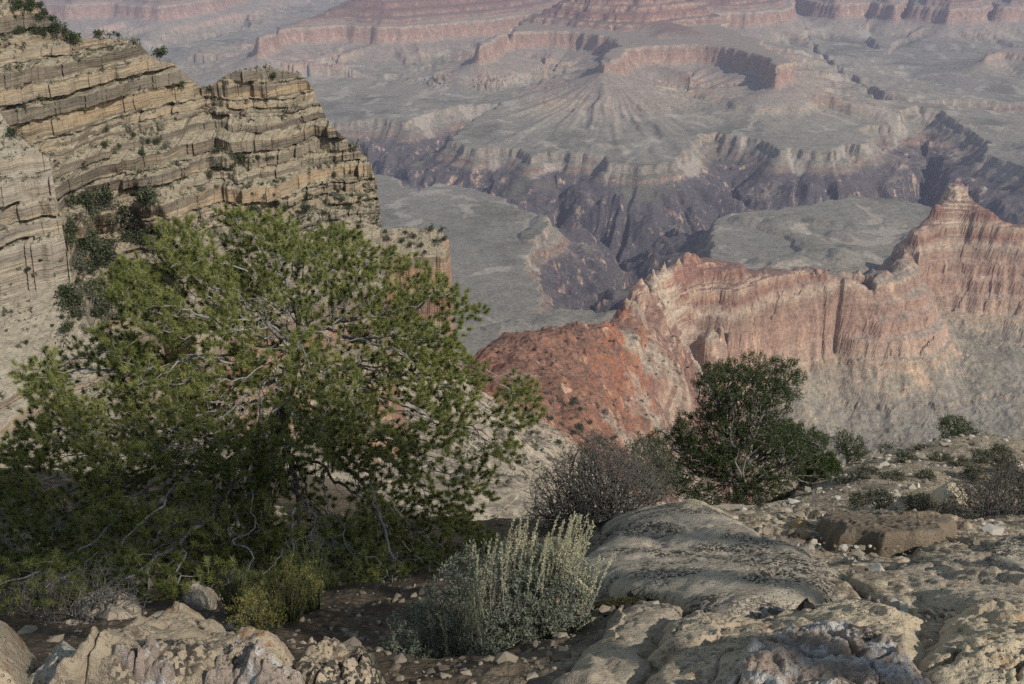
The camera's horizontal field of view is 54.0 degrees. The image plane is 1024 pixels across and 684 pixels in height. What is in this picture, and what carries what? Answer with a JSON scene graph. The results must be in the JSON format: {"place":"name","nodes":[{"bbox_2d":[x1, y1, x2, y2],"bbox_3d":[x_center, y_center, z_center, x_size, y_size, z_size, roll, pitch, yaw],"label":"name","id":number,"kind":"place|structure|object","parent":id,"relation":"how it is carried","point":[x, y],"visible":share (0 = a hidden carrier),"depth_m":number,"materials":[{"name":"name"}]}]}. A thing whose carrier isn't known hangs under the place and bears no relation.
{"place":"outdoors","nodes":[
{"label":"outdoors","id":0,"kind":"place"},
{"bbox_2d":[0,113,150,475],"bbox_3d":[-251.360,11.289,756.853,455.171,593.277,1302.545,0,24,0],"label":"cliff","id":1,"kind":"structure","parent":0,"point":[39,289],"depth_m":129.98,"materials":[{"name":"stone"}]},
{"bbox_2d":[6,126,23,136],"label":"pinyon tree","id":2,"kind":"object","parent":1,"relation":"on","point":[11,130],"visible":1,"depth_m":131.25,"materials":[{"name":"green plant"}]},
{"bbox_2d":[59,320,73,335],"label":"shrub","id":3,"kind":"object","parent":1,"relation":"on","point":[67,326],"visible":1,"depth_m":127.55,"materials":[{"name":"green plant"}]},
{"bbox_2d":[57,296,80,313],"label":"shrub","id":4,"kind":"object","parent":1,"relation":"on","point":[69,304],"visible":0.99,"depth_m":131.04,"materials":[{"name":"green plant"}]},
{"bbox_2d":[56,290,86,305],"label":"shrub","id":5,"kind":"object","parent":1,"relation":"on","point":[80,296],"visible":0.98,"depth_m":131.14,"materials":[{"name":"green plant"}]},
{"bbox_2d":[63,308,82,320],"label":"shrub","id":6,"kind":"object","parent":1,"relation":"on","point":[73,315],"visible":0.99,"depth_m":130.76,"materials":[{"name":"green plant"}]},
{"bbox_2d":[56,282,92,297],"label":"shrub","id":7,"kind":"object","parent":1,"relation":"on","point":[64,289],"visible":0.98,"depth_m":131.24,"materials":[{"name":"green plant"}]},
{"bbox_2d":[66,301,88,316],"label":"shrub","id":8,"kind":"object","parent":1,"relation":"on","point":[83,311],"visible":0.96,"depth_m":131.19,"materials":[{"name":"green plant"}]},
{"bbox_2d":[0,0,407,462],"bbox_3d":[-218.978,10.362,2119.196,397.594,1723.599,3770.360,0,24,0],"label":"cliff","id":9,"kind":"structure","parent":0,"point":[191,127],"depth_m":234.03,"materials":[{"name":"stone"}]},
{"bbox_2d":[21,0,41,16],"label":"pinyon tree","id":10,"kind":"object","parent":9,"relation":"on","point":[29,6],"visible":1,"depth_m":209.67,"materials":[{"name":"green plant"}]},
{"bbox_2d":[27,21,47,35],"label":"pinyon tree","id":11,"kind":"object","parent":9,"relation":"on","point":[35,30],"visible":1,"depth_m":210.92,"materials":[{"name":"green plant"}]},
{"bbox_2d":[51,20,66,33],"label":"pinyon tree","id":12,"kind":"object","parent":9,"relation":"on","point":[56,26],"visible":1,"depth_m":214.15,"materials":[{"name":"green plant"}]},
{"bbox_2d":[63,215,78,235],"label":"shrub","id":13,"kind":"object","parent":9,"relation":"on","point":[70,228],"visible":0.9,"depth_m":208.95,"materials":[{"name":"green plant"}]},
{"bbox_2d":[64,230,77,254],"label":"shrub","id":14,"kind":"object","parent":9,"relation":"on","point":[71,237],"visible":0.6,"depth_m":207.78,"materials":[{"name":"green plant"}]},
{"bbox_2d":[63,28,82,48],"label":"pinyon tree","id":15,"kind":"object","parent":9,"relation":"on","point":[73,35],"visible":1,"depth_m":214.84,"materials":[{"name":"green plant"}]},
{"bbox_2d":[65,189,94,214],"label":"shrub","id":16,"kind":"object","parent":9,"relation":"on","point":[81,201],"visible":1,"depth_m":214.12,"materials":[{"name":"green plant"}]},
{"bbox_2d":[71,256,89,271],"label":"shrub","id":17,"kind":"object","parent":9,"relation":"on","point":[75,264],"visible":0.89,"depth_m":209.16,"materials":[{"name":"green plant"}]},
{"bbox_2d":[75,250,90,261],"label":"shrub","id":18,"kind":"object","parent":9,"relation":"on","point":[80,253],"visible":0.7,"depth_m":214.54,"materials":[{"name":"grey plant"}]},
{"bbox_2d":[75,237,96,251],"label":"shrub","id":19,"kind":"object","parent":9,"relation":"on","point":[81,241],"visible":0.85,"depth_m":215.48,"materials":[{"name":"green plant"}]},
{"bbox_2d":[77,209,99,225],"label":"shrub","id":20,"kind":"object","parent":9,"relation":"on","point":[85,222],"visible":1,"depth_m":213.75,"materials":[{"name":"green plant"}]},
{"bbox_2d":[78,189,98,213],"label":"shrub","id":21,"kind":"object","parent":9,"relation":"on","point":[90,199],"visible":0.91,"depth_m":216.41,"materials":[{"name":"green plant"}]},
{"bbox_2d":[81,279,99,302],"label":"shrub","id":22,"kind":"object","parent":9,"relation":"on","point":[90,297],"visible":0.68,"depth_m":210.06,"materials":[{"name":"green plant"}]},
{"bbox_2d":[87,260,97,276],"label":"shrub","id":23,"kind":"object","parent":9,"relation":"on","point":[92,266],"visible":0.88,"depth_m":216.97,"materials":[{"name":"green plant"}]},
{"bbox_2d":[81,184,104,199],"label":"shrub","id":24,"kind":"object","parent":9,"relation":"on","point":[97,188],"visible":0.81,"depth_m":217.13,"materials":[{"name":"green plant"}]},
{"bbox_2d":[86,278,100,294],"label":"shrub","id":25,"kind":"object","parent":9,"relation":"on","point":[93,282],"visible":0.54,"depth_m":213.41,"materials":[{"name":"green plant"}]},
{"bbox_2d":[80,236,110,255],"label":"shrub","id":26,"kind":"object","parent":9,"relation":"on","point":[101,243],"visible":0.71,"depth_m":217.98,"materials":[{"name":"green plant"}]},
{"bbox_2d":[91,250,106,270],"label":"shrub","id":27,"kind":"object","parent":9,"relation":"on","point":[97,260],"visible":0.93,"depth_m":219.32,"materials":[{"name":"green plant"}]},
{"bbox_2d":[90,304,114,319],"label":"shrub","id":28,"kind":"object","parent":9,"relation":"on","point":[96,310],"visible":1,"depth_m":209.21,"materials":[{"name":"green plant"}]},
{"bbox_2d":[94,196,111,212],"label":"shrub","id":29,"kind":"object","parent":9,"relation":"on","point":[98,207],"visible":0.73,"depth_m":220.17,"materials":[{"name":"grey plant"}]},
{"bbox_2d":[96,186,113,206],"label":"shrub","id":30,"kind":"object","parent":9,"relation":"on","point":[105,197],"visible":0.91,"depth_m":220.14,"materials":[{"name":"green plant"}]},
{"bbox_2d":[97,296,114,313],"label":"shrub","id":31,"kind":"object","parent":9,"relation":"on","point":[112,305],"visible":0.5,"depth_m":213.67,"materials":[{"name":"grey plant"}]},
{"bbox_2d":[103,247,118,260],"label":"shrub","id":32,"kind":"object","parent":9,"relation":"on","point":[110,252],"visible":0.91,"depth_m":223.91,"materials":[{"name":"green plant"}]},
{"bbox_2d":[101,233,124,251],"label":"shrub","id":33,"kind":"object","parent":9,"relation":"on","point":[111,242],"visible":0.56,"depth_m":225.94,"materials":[{"name":"green plant"}]},
{"bbox_2d":[121,228,139,243],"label":"shrub","id":34,"kind":"object","parent":9,"relation":"on","point":[125,236],"visible":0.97,"depth_m":231.03,"materials":[{"name":"green plant"}]},
{"bbox_2d":[132,226,153,250],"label":"shrub","id":35,"kind":"object","parent":9,"relation":"on","point":[139,238],"visible":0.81,"depth_m":230.82,"materials":[{"name":"green plant"}]},
{"bbox_2d":[135,186,158,210],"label":"shrub","id":36,"kind":"object","parent":9,"relation":"on","point":[146,194],"visible":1,"depth_m":223.76,"materials":[{"name":"green plant"}]},
{"bbox_2d":[151,45,167,63],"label":"pinyon tree","id":37,"kind":"object","parent":9,"relation":"on","point":[161,52],"visible":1,"depth_m":237.45,"materials":[{"name":"green plant"}]},
{"bbox_2d":[234,152,255,165],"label":"pinyon tree","id":38,"kind":"object","parent":9,"relation":"on","point":[241,157],"visible":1,"depth_m":245.53,"materials":[{"name":"green plant"}]},
{"bbox_2d":[248,204,266,213],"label":"pinyon tree","id":39,"kind":"object","parent":9,"relation":"on","point":[253,208],"visible":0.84,"depth_m":245.22,"materials":[{"name":"green plant"}]},
{"bbox_2d":[382,227,462,369],"bbox_3d":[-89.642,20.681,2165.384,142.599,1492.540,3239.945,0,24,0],"label":"cliff","id":40,"kind":"structure","parent":0,"point":[439,257],"depth_m":497.48,"materials":[{"name":"stone"}]},
{"bbox_2d":[0,433,1023,683],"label":"ground","id":41,"kind":"structure","parent":0,"point":[886,586],"depth_m":5.58,"materials":[{"name":"gravel"}]},
{"bbox_2d":[0,620,39,683],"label":"boulder","id":42,"kind":"object","parent":41,"relation":"on","point":[19,663],"visible":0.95,"depth_m":2.83,"materials":[{"name":"stone"}]},
{"bbox_2d":[0,528,48,565],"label":"shrub","id":43,"kind":"object","parent":41,"relation":"on","point":[26,548],"visible":0.14,"depth_m":8.30,"materials":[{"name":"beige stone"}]},
{"bbox_2d":[27,640,75,683],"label":"boulder","id":44,"kind":"object","parent":41,"relation":"on","point":[45,671],"visible":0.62,"depth_m":2.63,"materials":[{"name":"stone"}]},
{"bbox_2d":[38,572,77,607],"bbox_3d":[-2.898,1.709,6.512,0.329,0.804,0.975,-13,27,-27],"label":"stone","id":45,"kind":"object","parent":41,"relation":"on","point":[49,583],"visible":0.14,"depth_m":6.13,"materials":[{"name":"beige stone"}]},
{"bbox_2d":[0,549,151,626],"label":"bare shrub","id":46,"kind":"object","parent":41,"relation":"on","point":[33,614],"visible":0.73,"depth_m":5.23,"materials":[{"name":"plant"}]},
{"bbox_2d":[72,586,142,622],"bbox_3d":[-2.281,1.607,5.719,0.447,0.980,1.227,-9,26,-20],"label":"stone","id":47,"kind":"object","parent":41,"relation":"on","point":[104,605],"visible":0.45,"depth_m":5.33,"materials":[{"name":"beige stone"}]},
{"bbox_2d":[97,558,157,590],"bbox_3d":[-2.819,1.832,7.427,0.477,1.002,1.374,-12,27,-25],"label":"stone","id":48,"kind":"object","parent":41,"relation":"on","point":[130,581],"visible":0.09,"depth_m":6.93,"materials":[{"name":"beige stone"}]},
{"bbox_2d":[113,635,175,683],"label":"boulder","id":49,"kind":"object","parent":41,"relation":"on","point":[142,663],"visible":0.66,"depth_m":2.47,"materials":[{"name":"stone"}]},
{"bbox_2d":[49,601,296,683],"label":"boulder","id":50,"kind":"object","parent":41,"relation":"on","point":[193,644],"visible":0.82,"depth_m":2.52,"materials":[{"name":"stone"}]},
{"bbox_2d":[181,580,218,609],"bbox_3d":[-1.863,1.647,6.041,0.274,0.825,0.956,-10,26,-22],"label":"stone","id":51,"kind":"object","parent":41,"relation":"on","point":[200,596],"visible":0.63,"depth_m":5.62,"materials":[{"name":"beige stone"}]},
{"bbox_2d":[204,559,252,615],"bbox_3d":[-1.441,1.274,5.168,0.220,0.328,0.234,5,24,10],"label":"green shrub","id":52,"kind":"object","parent":41,"relation":"on","point":[234,589],"visible":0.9,"depth_m":5.17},
{"bbox_2d":[208,555,271,590],"bbox_3d":[-1.983,1.798,7.394,0.526,1.121,1.503,-5,24,-11],"label":"shrub","id":53,"kind":"object","parent":41,"relation":"on","point":[225,579],"visible":0.19,"depth_m":6.87,"materials":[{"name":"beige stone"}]},
{"bbox_2d":[204,634,304,683],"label":"boulder","id":54,"kind":"object","parent":41,"relation":"on","point":[260,664],"visible":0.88,"depth_m":2.46,"materials":[{"name":"stone"}]},
{"bbox_2d":[225,587,290,632],"bbox_3d":[-1.090,1.184,4.303,0.297,0.196,0.286,0,24,0],"label":"rabbitbrush","id":55,"kind":"object","parent":41,"relation":"on","point":[259,620],"visible":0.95,"depth_m":4.32,"materials":[{"name":"plant"}]},
{"bbox_2d":[0,199,547,613],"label":"pinyon tree","id":56,"kind":"object","parent":41,"relation":"on","point":[263,442],"visible":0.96,"depth_m":7.32,"materials":[{"name":"green plant"}]},
{"bbox_2d":[267,504,287,524],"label":"stone","id":57,"kind":"object","parent":41,"relation":"on","point":[279,513],"visible":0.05,"depth_m":10.54,"materials":[{"name":"beige stone"}]},
{"bbox_2d":[240,550,323,624],"bbox_3d":[-1.058,1.173,4.635,0.397,0.338,0.395,0,24,0],"label":"rabbitbrush","id":58,"kind":"object","parent":41,"relation":"on","point":[293,614],"visible":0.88,"depth_m":4.63,"materials":[{"name":"plant"}]},
{"bbox_2d":[278,533,330,613],"bbox_3d":[-1.023,1.181,5.004,0.262,0.448,0.264,-18,30,-35],"label":"green shrub","id":59,"kind":"object","parent":41,"relation":"on","point":[315,604],"visible":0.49,"depth_m":5.01,"materials":[{"name":"plant"}]},
{"bbox_2d":[294,637,385,683],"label":"boulder","id":60,"kind":"object","parent":41,"relation":"on","point":[328,660],"visible":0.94,"depth_m":2.59,"materials":[{"name":"stone"}]},
{"bbox_2d":[381,511,615,659],"bbox_3d":[0.022,1.066,3.866,0.786,1.038,1.121,22,32,40],"label":"sagebrush","id":61,"kind":"object","parent":41,"relation":"on","point":[559,581],"visible":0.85,"depth_m":3.80,"materials":[{"name":"plant"}]},
{"bbox_2d":[508,426,672,538],"bbox_3d":[0.685,1.299,8.275,1.183,0.911,1.541,15,28,31],"label":"bare shrub","id":62,"kind":"object","parent":41,"relation":"on","point":[582,505],"visible":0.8,"depth_m":8.29,"materials":[{"name":"grey plant"}]},
{"bbox_2d":[603,607,625,638],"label":"boulder","id":63,"kind":"object","parent":41,"relation":"on","point":[611,631],"visible":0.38,"depth_m":3.53,"materials":[{"name":"beige stone"}]},
{"bbox_2d":[552,601,685,683],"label":"rock slab","id":64,"kind":"object","parent":41,"relation":"on","point":[612,660],"visible":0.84,"depth_m":3.11,"materials":[{"name":"beige stone"}]},
{"bbox_2d":[585,596,654,611],"bbox_3d":[0.439,1.105,4.168,0.354,0.190,0.255,0,24,0],"label":"moss cushion","id":65,"kind":"object","parent":41,"relation":"on","point":[617,602],"visible":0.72,"depth_m":4.13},
{"bbox_2d":[618,432,683,506],"bbox_3d":[1.503,1.619,11.136,0.794,1.188,1.101,0,24,0],"label":"bare shrub","id":66,"kind":"object","parent":41,"relation":"on","point":[648,451],"visible":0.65,"depth_m":10.99,"materials":[{"name":"grey plant"}]},
{"bbox_2d":[672,499,725,513],"bbox_3d":[1.422,1.545,7.949,0.660,1.926,2.674,4,24,9],"label":"boulder","id":67,"kind":"object","parent":41,"relation":"on","point":[690,504],"visible":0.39,"depth_m":7.10,"materials":[{"name":"beige stone"}]},
{"bbox_2d":[577,502,843,618],"bbox_3d":[0.989,1.392,6.203,1.342,2.979,4.752,0,24,0],"label":"rock slab","id":68,"kind":"object","parent":41,"relation":"on","point":[705,559],"visible":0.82,"depth_m":4.64,"materials":[{"name":"grey stone"}]},
{"bbox_2d":[646,608,810,683],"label":"rock slab","id":69,"kind":"object","parent":41,"relation":"on","point":[689,650],"visible":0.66,"depth_m":2.98,"materials":[{"name":"beige stone"}]},
{"bbox_2d":[645,348,836,505],"bbox_3d":[3.399,1.518,14.839,2.736,2.795,2.104,-15,28,-30],"label":"juniper tree","id":70,"kind":"object","parent":41,"relation":"on","point":[715,455],"visible":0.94,"depth_m":14.52,"materials":[{"name":"green plant"}]},
{"bbox_2d":[713,499,788,509],"bbox_3d":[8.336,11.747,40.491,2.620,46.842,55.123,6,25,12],"label":"boulder","id":71,"kind":"object","parent":41,"relation":"on","point":[730,506],"depth_m":10.64,"materials":[{"name":"beige stone"}]},
{"bbox_2d":[753,494,767,508],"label":"shrub","id":72,"kind":"object","parent":41,"relation":"on","point":[762,502],"visible":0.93,"depth_m":9.91,"materials":[{"name":"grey plant"}]},
{"bbox_2d":[788,517,807,527],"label":"stone","id":73,"kind":"object","parent":41,"relation":"on","point":[799,522],"visible":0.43,"depth_m":6.74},
{"bbox_2d":[790,525,812,540],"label":"stone","id":74,"kind":"object","parent":41,"relation":"on","point":[805,534],"visible":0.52,"depth_m":6.25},
{"bbox_2d":[775,416,835,486],"bbox_3d":[4.536,1.738,15.652,0.965,1.390,1.091,0,24,0],"label":"juniper tree","id":75,"kind":"object","parent":41,"relation":"on","point":[820,442],"visible":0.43,"depth_m":15.38,"materials":[{"name":"green plant"}]},
{"bbox_2d":[796,598,814,611],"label":"stone","id":76,"kind":"object","parent":41,"relation":"on","point":[806,603],"visible":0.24,"depth_m":3.40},
{"bbox_2d":[799,451,842,485],"bbox_3d":[4.728,2.012,15.331,0.678,0.711,0.805,0,24,0],"label":"juniper tree","id":77,"kind":"object","parent":41,"relation":"on","point":[834,465],"visible":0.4,"depth_m":15.18,"materials":[{"name":"green plant"}]},
{"bbox_2d":[715,620,931,683],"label":"boulder","id":78,"kind":"object","parent":41,"relation":"on","point":[833,652],"visible":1,"depth_m":2.53,"materials":[{"name":"stone"}]},
{"bbox_2d":[832,475,851,485],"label":"shrub","id":79,"kind":"object","parent":41,"relation":"on","point":[838,479],"visible":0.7,"depth_m":13.68,"materials":[{"name":"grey plant"}]},
{"bbox_2d":[830,426,872,464],"bbox_3d":[7.161,2.474,21.330,0.896,1.360,1.086,0,24,0],"label":"juniper tree","id":80,"kind":"object","parent":41,"relation":"on","point":[847,453],"visible":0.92,"depth_m":21.10,"materials":[{"name":"green plant"}]},
{"bbox_2d":[790,599,926,666],"bbox_3d":[1.097,1.060,3.284,0.538,0.934,1.078,11,26,23],"label":"boulder","id":81,"kind":"object","parent":41,"relation":"on","point":[903,629],"visible":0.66,"depth_m":3.08,"materials":[{"name":"beige stone"}]},
{"bbox_2d":[846,489,871,510],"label":"shrub","id":82,"kind":"object","parent":41,"relation":"on","point":[855,499],"visible":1,"depth_m":9.23,"materials":[{"name":"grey plant"}]},
{"bbox_2d":[848,463,886,480],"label":"shrub","id":83,"kind":"object","parent":41,"relation":"on","point":[863,469],"visible":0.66,"depth_m":13.66,"materials":[{"name":"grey plant"}]},
{"bbox_2d":[864,486,899,509],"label":"shrub","id":84,"kind":"object","parent":41,"relation":"on","point":[872,494],"visible":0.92,"depth_m":9.43,"materials":[{"name":"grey plant"}]},
{"bbox_2d":[815,510,956,557],"bbox_3d":[2.403,1.347,6.517,0.919,1.209,1.660,12,27,25],"label":"rock slab","id":85,"kind":"object","parent":41,"relation":"on","point":[905,531],"visible":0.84,"depth_m":5.84,"materials":[{"name":"stone"}]},
{"bbox_2d":[879,467,907,480],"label":"shrub","id":86,"kind":"object","parent":41,"relation":"on","point":[897,474],"visible":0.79,"depth_m":13.22,"materials":[{"name":"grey plant"}]},
{"bbox_2d":[894,448,917,462],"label":"shrub","id":87,"kind":"object","parent":41,"relation":"on","point":[903,455],"visible":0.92,"depth_m":15.44,"materials":[{"name":"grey plant"}]},
{"bbox_2d":[899,491,936,510],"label":"shrub","id":88,"kind":"object","parent":41,"relation":"on","point":[920,500],"visible":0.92,"depth_m":9.01,"materials":[{"name":"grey plant"}]},
{"bbox_2d":[912,467,939,480],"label":"shrub","id":89,"kind":"object","parent":41,"relation":"on","point":[929,476],"visible":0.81,"depth_m":13.46,"materials":[{"name":"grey plant"}]},
{"bbox_2d":[919,621,944,649],"bbox_3d":[1.293,1.040,3.176,0.191,0.541,0.550,14,28,28],"label":"boulder","id":90,"kind":"object","parent":41,"relation":"on","point":[929,637],"visible":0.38,"depth_m":3.05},
{"bbox_2d":[925,448,951,461],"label":"shrub","id":91,"kind":"object","parent":41,"relation":"on","point":[945,457],"visible":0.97,"depth_m":15.21,"materials":[{"name":"green plant"}]},
{"bbox_2d":[930,482,966,513],"bbox_3d":[4.404,1.766,10.242,0.470,1.497,2.474,12,27,25],"label":"boulder","id":92,"kind":"object","parent":41,"relation":"on","point":[936,493],"visible":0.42,"depth_m":9.56,"materials":[{"name":"beige stone"}]},
{"bbox_2d":[889,551,1023,613],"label":"rock slab","id":93,"kind":"object","parent":41,"relation":"on","point":[961,581],"visible":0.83,"depth_m":4.07,"materials":[{"name":"beige stone"}]},
{"bbox_2d":[945,455,971,466],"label":"shrub","id":94,"kind":"object","parent":41,"relation":"on","point":[961,459],"visible":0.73,"depth_m":14.69,"materials":[{"name":"green plant"}]},
{"bbox_2d":[936,413,981,438],"bbox_3d":[11.995,2.466,26.838,1.324,1.154,1.452,0,24,0],"label":"juniper tree","id":95,"kind":"object","parent":41,"relation":"on","point":[947,423],"visible":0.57,"depth_m":26.75,"materials":[{"name":"green plant"}]},
{"bbox_2d":[917,599,1023,683],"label":"boulder","id":96,"kind":"object","parent":41,"relation":"on","point":[981,642],"visible":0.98,"depth_m":2.61,"materials":[{"name":"beige stone"}]},
{"bbox_2d":[921,454,1023,519],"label":"bare shrub","id":97,"kind":"object","parent":41,"relation":"on","point":[1016,510],"visible":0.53,"depth_m":8.66,"materials":[{"name":"grey plant"}]},
{"bbox_2d":[959,461,989,480],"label":"shrub","id":98,"kind":"object","parent":41,"relation":"on","point":[972,468],"visible":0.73,"depth_m":13.87,"materials":[{"name":"green plant"}]},
{"bbox_2d":[971,446,998,463],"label":"shrub","id":99,"kind":"object","parent":41,"relation":"on","point":[984,457],"visible":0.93,"depth_m":15.18,"materials":[{"name":"green plant"}]},
{"bbox_2d":[988,443,1012,455],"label":"shrub","id":100,"kind":"object","parent":41,"relation":"on","point":[1002,450],"visible":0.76,"depth_m":16.09,"materials":[{"name":"green plant"}]},
{"bbox_2d":[980,535,1023,570],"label":"rock slab","id":101,"kind":"object","parent":41,"relation":"on","point":[1011,549],"visible":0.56,"depth_m":4.82,"materials":[{"name":"grey stone"}]},
{"bbox_2d":[988,454,1021,470],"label":"shrub","id":102,"kind":"object","parent":41,"relation":"on","point":[1001,458],"visible":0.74,"depth_m":14.43,"materials":[{"name":"green plant"}]},
{"bbox_2d":[994,465,1023,487],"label":"shrub","id":103,"kind":"object","parent":41,"relation":"on","point":[1009,477],"visible":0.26,"depth_m":13.22,"materials":[{"name":"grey plant"}]},
{"bbox_2d":[35,0,1023,367],"bbox_3d":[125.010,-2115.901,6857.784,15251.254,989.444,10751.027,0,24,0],"label":"canyon terrain","id":104,"kind":"structure","parent":0,"point":[557,162],"depth_m":4396.74,"materials":[{"name":"stone"}]},
{"bbox_2d":[144,183,1023,520],"bbox_3d":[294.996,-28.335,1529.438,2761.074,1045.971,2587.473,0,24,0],"label":"ridge terrain","id":105,"kind":"structure","parent":0,"point":[936,311],"depth_m":1930.66,"materials":[{"name":"stone"}]},
{"bbox_2d":[0,0,1023,519],"bbox_3d":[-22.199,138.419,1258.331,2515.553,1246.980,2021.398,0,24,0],"label":"desert scrub","id":106,"kind":"object","parent":105,"relation":"on","point":[274,182],"visible":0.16,"depth_m":244.47,"materials":[{"name":"green plant"}]},
{"bbox_2d":[873,442,895,455],"bbox_3d":[8.577,2.761,23.104,0.471,1.004,0.678,-6,25,-12],"label":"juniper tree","id":107,"kind":"object","parent":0,"point":[885,447],"visible":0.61,"depth_m":23.02,"materials":[{"name":"green plant"}]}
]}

